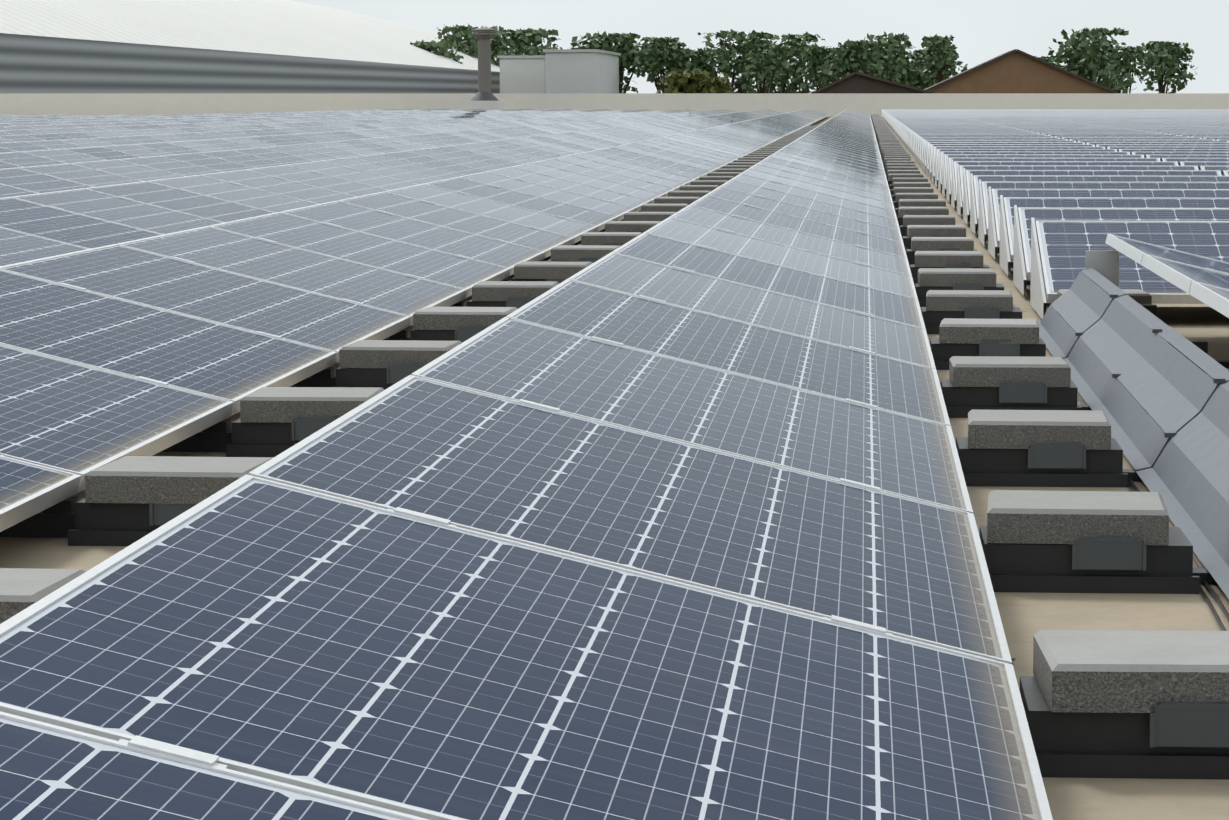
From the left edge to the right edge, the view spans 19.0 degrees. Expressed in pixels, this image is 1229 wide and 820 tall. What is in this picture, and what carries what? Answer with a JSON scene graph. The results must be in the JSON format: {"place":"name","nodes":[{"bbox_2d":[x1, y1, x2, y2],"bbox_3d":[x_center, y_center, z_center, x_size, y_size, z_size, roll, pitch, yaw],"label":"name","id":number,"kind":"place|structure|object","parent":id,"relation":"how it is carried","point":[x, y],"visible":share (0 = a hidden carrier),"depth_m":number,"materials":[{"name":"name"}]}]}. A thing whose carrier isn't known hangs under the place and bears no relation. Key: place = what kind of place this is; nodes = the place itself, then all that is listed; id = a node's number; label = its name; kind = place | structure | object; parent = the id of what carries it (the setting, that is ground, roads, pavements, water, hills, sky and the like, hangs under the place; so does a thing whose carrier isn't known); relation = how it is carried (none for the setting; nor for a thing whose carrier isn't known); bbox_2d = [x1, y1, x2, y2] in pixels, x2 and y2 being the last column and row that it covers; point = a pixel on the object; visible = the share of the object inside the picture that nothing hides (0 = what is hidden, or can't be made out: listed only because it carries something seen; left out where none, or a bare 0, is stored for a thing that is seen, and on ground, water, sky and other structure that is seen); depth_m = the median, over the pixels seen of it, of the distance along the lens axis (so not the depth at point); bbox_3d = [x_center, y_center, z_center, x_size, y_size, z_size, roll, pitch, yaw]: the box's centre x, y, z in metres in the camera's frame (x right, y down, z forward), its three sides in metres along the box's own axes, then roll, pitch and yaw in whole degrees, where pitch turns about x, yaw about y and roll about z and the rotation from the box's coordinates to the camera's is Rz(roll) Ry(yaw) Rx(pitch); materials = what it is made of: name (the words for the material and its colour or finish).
{"place":"outdoors","nodes":[
{"label":"outdoors","id":0,"kind":"place"},
{"bbox_2d":[0,0,499,93],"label":"building roof","id":1,"kind":"structure","parent":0,"point":[167,46],"depth_m":248.38,"materials":[{"name":"grey metal"}]},
{"bbox_2d":[0,109,1052,819],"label":"solar panel row","id":2,"kind":"object","parent":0,"point":[672,517],"visible":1,"depth_m":4.32,"materials":[{"name":"blue glass"}]},
{"bbox_2d":[0,117,1228,819],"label":"flat roof building","id":3,"kind":"structure","parent":0,"point":[1024,617],"depth_m":5.91,"materials":[{"name":"beige concrete"}]},
{"bbox_2d":[0,114,73,116],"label":"solar panel row","id":4,"kind":"object","parent":3,"relation":"on","point":[37,115],"visible":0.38,"depth_m":97.81,"materials":[{"name":"blue glass"}]},
{"bbox_2d":[0,114,127,118],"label":"solar panel row","id":5,"kind":"object","parent":3,"relation":"on","point":[60,116],"visible":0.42,"depth_m":93.02,"materials":[{"name":"blue glass"}]},
{"bbox_2d":[0,109,413,120],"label":"solar panel row","id":6,"kind":"object","parent":3,"relation":"on","point":[19,119],"visible":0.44,"depth_m":100.38,"materials":[{"name":"blue glass"}]},
{"bbox_2d":[0,109,450,123],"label":"solar panel row","id":7,"kind":"object","parent":3,"relation":"on","point":[65,120],"visible":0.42,"depth_m":93.03,"materials":[{"name":"blue glass"}]},
{"bbox_2d":[0,109,482,126],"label":"solar panel row","id":8,"kind":"object","parent":3,"relation":"on","point":[101,121],"visible":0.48,"depth_m":85.26,"materials":[{"name":"blue glass"}]},
{"bbox_2d":[0,109,531,130],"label":"solar panel row","id":9,"kind":"object","parent":3,"relation":"on","point":[141,123],"visible":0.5,"depth_m":77.45,"materials":[{"name":"blue glass"}]},
{"bbox_2d":[0,109,569,135],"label":"solar panel row","id":10,"kind":"object","parent":3,"relation":"on","point":[65,130],"visible":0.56,"depth_m":69.39,"materials":[{"name":"blue glass"}]},
{"bbox_2d":[0,109,612,142],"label":"solar panel row","id":11,"kind":"object","parent":3,"relation":"on","point":[42,137],"visible":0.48,"depth_m":60.63,"materials":[{"name":"blue glass"}]},
{"bbox_2d":[0,109,651,152],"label":"solar panel row","id":12,"kind":"object","parent":3,"relation":"on","point":[5,147],"visible":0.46,"depth_m":51.55,"materials":[{"name":"blue glass"}]},
{"bbox_2d":[0,204,689,545],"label":"ballast trays","id":13,"kind":"object","parent":3,"relation":"on","point":[75,521],"visible":0.04,"depth_m":8.38,"materials":[{"name":"black plastic"}]},
{"bbox_2d":[0,126,817,623],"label":"ballast blocks","id":14,"kind":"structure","parent":13,"relation":"on","point":[156,480],"depth_m":8.54,"materials":[{"name":"grey concrete"}]},
{"bbox_2d":[0,109,693,168],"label":"solar panel row","id":15,"kind":"object","parent":3,"relation":"on","point":[40,157],"visible":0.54,"depth_m":42.20,"materials":[{"name":"blue glass"}]},
{"bbox_2d":[0,109,736,197],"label":"solar panel row","id":16,"kind":"object","parent":3,"relation":"on","point":[19,181],"visible":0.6,"depth_m":32.38,"materials":[{"name":"blue glass"}]},
{"bbox_2d":[0,109,782,265],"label":"solar panel row","id":17,"kind":"object","parent":3,"relation":"on","point":[39,225],"visible":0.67,"depth_m":22.07,"materials":[{"name":"blue glass"}]},
{"bbox_2d":[463,27,505,109],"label":"roof vent stack with cowl","id":18,"kind":"object","parent":3,"relation":"on","point":[484,98],"visible":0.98,"depth_m":149.47,"materials":[{"name":"grey metal"}]},
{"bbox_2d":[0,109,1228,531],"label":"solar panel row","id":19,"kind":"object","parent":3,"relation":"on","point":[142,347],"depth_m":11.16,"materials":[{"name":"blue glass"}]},
{"bbox_2d":[0,93,1228,116],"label":"roof parapet","id":20,"kind":"structure","parent":3,"relation":"on","point":[138,104],"depth_m":152.83,"materials":[{"name":"beige concrete"}]},
{"bbox_2d":[913,156,1070,326],"bbox_3d":[3.297,-2.281,35.911,0.340,0.078,46.540,0,5,4],"label":"solar mounting base","id":21,"kind":"object","parent":3,"relation":"on","point":[1029,283],"visible":0.08,"depth_m":19.35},
{"bbox_2d":[871,118,1228,779],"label":"ballast trays","id":22,"kind":"object","parent":3,"relation":"on","point":[1177,740],"visible":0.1,"depth_m":6.09,"materials":[{"name":"black plastic"}]},
{"bbox_2d":[871,114,1228,712],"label":"ballast blocks","id":23,"kind":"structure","parent":22,"relation":"on","point":[1116,671],"depth_m":6.20,"materials":[{"name":"grey concrete"}]},
{"bbox_2d":[882,109,1222,317],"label":"row end plates","id":24,"kind":"object","parent":3,"relation":"on","point":[1038,302],"visible":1,"depth_m":19.93,"materials":[{"name":"silver metal"}]},
{"bbox_2d":[883,109,1228,303],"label":"solar panels","id":25,"kind":"object","parent":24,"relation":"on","point":[1075,199],"visible":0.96,"depth_m":22.31,"materials":[{"name":"glass"}]},
{"bbox_2d":[1057,289,1151,303],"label":"ballast pavers","id":26,"kind":"object","parent":3,"relation":"on","point":[1139,296],"depth_m":12.79,"materials":[{"name":"concrete"}]},
{"bbox_2d":[983,264,1228,630],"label":"cables","id":27,"kind":"object","parent":3,"relation":"on","point":[1212,608],"visible":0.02,"depth_m":5.98,"materials":[{"name":"black plastic"}]},
{"bbox_2d":[1039,250,1228,598],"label":"wind deflector row","id":28,"kind":"object","parent":3,"relation":"on","point":[1103,343],"visible":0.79,"depth_m":8.55,"materials":[{"name":"metal"}]},
{"bbox_2d":[289,0,1228,92],"label":"sky","id":29,"kind":"structure","parent":0,"point":[982,30],"materials":[{"name":"white"}]},
{"bbox_2d":[812,72,933,92],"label":"house gable","id":30,"kind":"structure","parent":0,"point":[856,82],"depth_m":285.37,"materials":[{"name":"tile"}]},
{"bbox_2d":[924,49,1117,92],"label":"house gable","id":31,"kind":"structure","parent":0,"point":[1015,71],"depth_m":300.66,"materials":[{"name":"brick"}]},
{"label":"terrain","id":32,"kind":"structure","parent":0,"visible":0},
{"bbox_2d":[410,40,463,63],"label":"tree","id":33,"kind":"object","parent":32,"relation":"on","point":[443,47],"visible":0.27,"depth_m":359.05,"materials":[{"name":"green plant"}]},
{"bbox_2d":[435,23,510,66],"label":"tree","id":34,"kind":"object","parent":32,"relation":"on","point":[469,41],"visible":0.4,"depth_m":391.20,"materials":[{"name":"green plant"}]},
{"bbox_2d":[497,28,561,54],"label":"tree","id":35,"kind":"object","parent":32,"relation":"on","point":[520,38],"visible":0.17,"depth_m":423.38,"materials":[{"name":"green plant"}]},
{"bbox_2d":[511,45,561,54],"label":"tree","id":36,"kind":"object","parent":32,"relation":"on","point":[532,50],"visible":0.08,"depth_m":376.29,"materials":[{"name":"green plant"}]},
{"bbox_2d":[497,49,620,92],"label":"industrial unit","id":37,"kind":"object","parent":32,"relation":"on","point":[581,70],"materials":[{"name":"grey metal"}]},
{"bbox_2d":[571,45,627,92],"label":"tree","id":38,"kind":"object","parent":32,"relation":"on","point":[623,88],"visible":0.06,"depth_m":407.81,"materials":[{"name":"green plant"}]},
{"bbox_2d":[568,31,650,92],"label":"tree","id":39,"kind":"object","parent":32,"relation":"on","point":[627,49],"visible":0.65,"depth_m":406.92,"materials":[{"name":"green plant"}]},
{"bbox_2d":[634,36,688,92],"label":"tree","id":40,"kind":"object","parent":32,"relation":"on","point":[656,59],"visible":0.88,"depth_m":359.22,"materials":[{"name":"green plant"}]},
{"bbox_2d":[656,70,729,92],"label":"yellow shrub","id":41,"kind":"object","parent":32,"relation":"on","point":[680,82],"visible":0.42,"depth_m":349.48,"materials":[{"name":"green plant"}]},
{"bbox_2d":[666,47,733,82],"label":"tree","id":42,"kind":"object","parent":32,"relation":"on","point":[696,62],"visible":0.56,"depth_m":359.21,"materials":[{"name":"green plant"}]},
{"bbox_2d":[692,76,733,92],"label":"yellow shrub","id":43,"kind":"object","parent":32,"relation":"on","point":[723,86],"visible":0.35,"depth_m":350.72,"materials":[{"name":"green plant"}]},
{"bbox_2d":[697,29,772,92],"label":"tree","id":44,"kind":"object","parent":32,"relation":"on","point":[741,84],"visible":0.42,"depth_m":392.12,"materials":[{"name":"green plant"}]},
{"bbox_2d":[743,43,790,92],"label":"tree","id":45,"kind":"object","parent":32,"relation":"on","point":[766,62],"visible":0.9,"depth_m":359.76,"materials":[{"name":"green plant"}]},
{"bbox_2d":[741,31,831,92],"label":"tree","id":46,"kind":"object","parent":32,"relation":"on","point":[791,68],"visible":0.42,"depth_m":424.05,"materials":[{"name":"green plant"}]},
{"bbox_2d":[797,46,857,89],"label":"tree","id":47,"kind":"object","parent":32,"relation":"on","point":[818,56],"visible":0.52,"depth_m":391.86,"materials":[{"name":"green plant"}]},
{"bbox_2d":[818,38,889,86],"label":"tree","id":48,"kind":"object","parent":32,"relation":"on","point":[852,57],"visible":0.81,"depth_m":376.20,"materials":[{"name":"green plant"}]},
{"bbox_2d":[856,49,903,81],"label":"tree","id":49,"kind":"object","parent":32,"relation":"on","point":[893,76],"visible":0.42,"depth_m":391.50,"materials":[{"name":"green plant"}]},
{"bbox_2d":[860,31,935,88],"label":"tree","id":50,"kind":"object","parent":32,"relation":"on","point":[912,75],"visible":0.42,"depth_m":407.81,"materials":[{"name":"green plant"}]},
{"bbox_2d":[912,49,950,89],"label":"tree","id":51,"kind":"object","parent":32,"relation":"on","point":[920,51],"visible":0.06,"depth_m":423.28,"materials":[{"name":"green plant"}]},
{"bbox_2d":[921,34,967,85],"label":"tree","id":52,"kind":"object","parent":32,"relation":"on","point":[941,54],"visible":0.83,"depth_m":359.43,"materials":[{"name":"green plant"}]},
{"bbox_2d":[1035,56,1062,66],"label":"tree","id":53,"kind":"object","parent":32,"relation":"on","point":[1051,60],"depth_m":376.51,"materials":[{"name":"green plant"}]},
{"bbox_2d":[1048,28,1135,92],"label":"tree","id":54,"kind":"object","parent":32,"relation":"on","point":[1081,54],"visible":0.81,"depth_m":392.01,"materials":[{"name":"green plant"}]},
{"bbox_2d":[1088,45,1147,92],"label":"tree","id":55,"kind":"object","parent":32,"relation":"on","point":[1128,55],"visible":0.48,"depth_m":408.40,"materials":[{"name":"green plant"}]},
{"bbox_2d":[1138,41,1197,92],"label":"tree","id":56,"kind":"object","parent":32,"relation":"on","point":[1160,59],"visible":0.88,"depth_m":423.85,"materials":[{"name":"green plant"}]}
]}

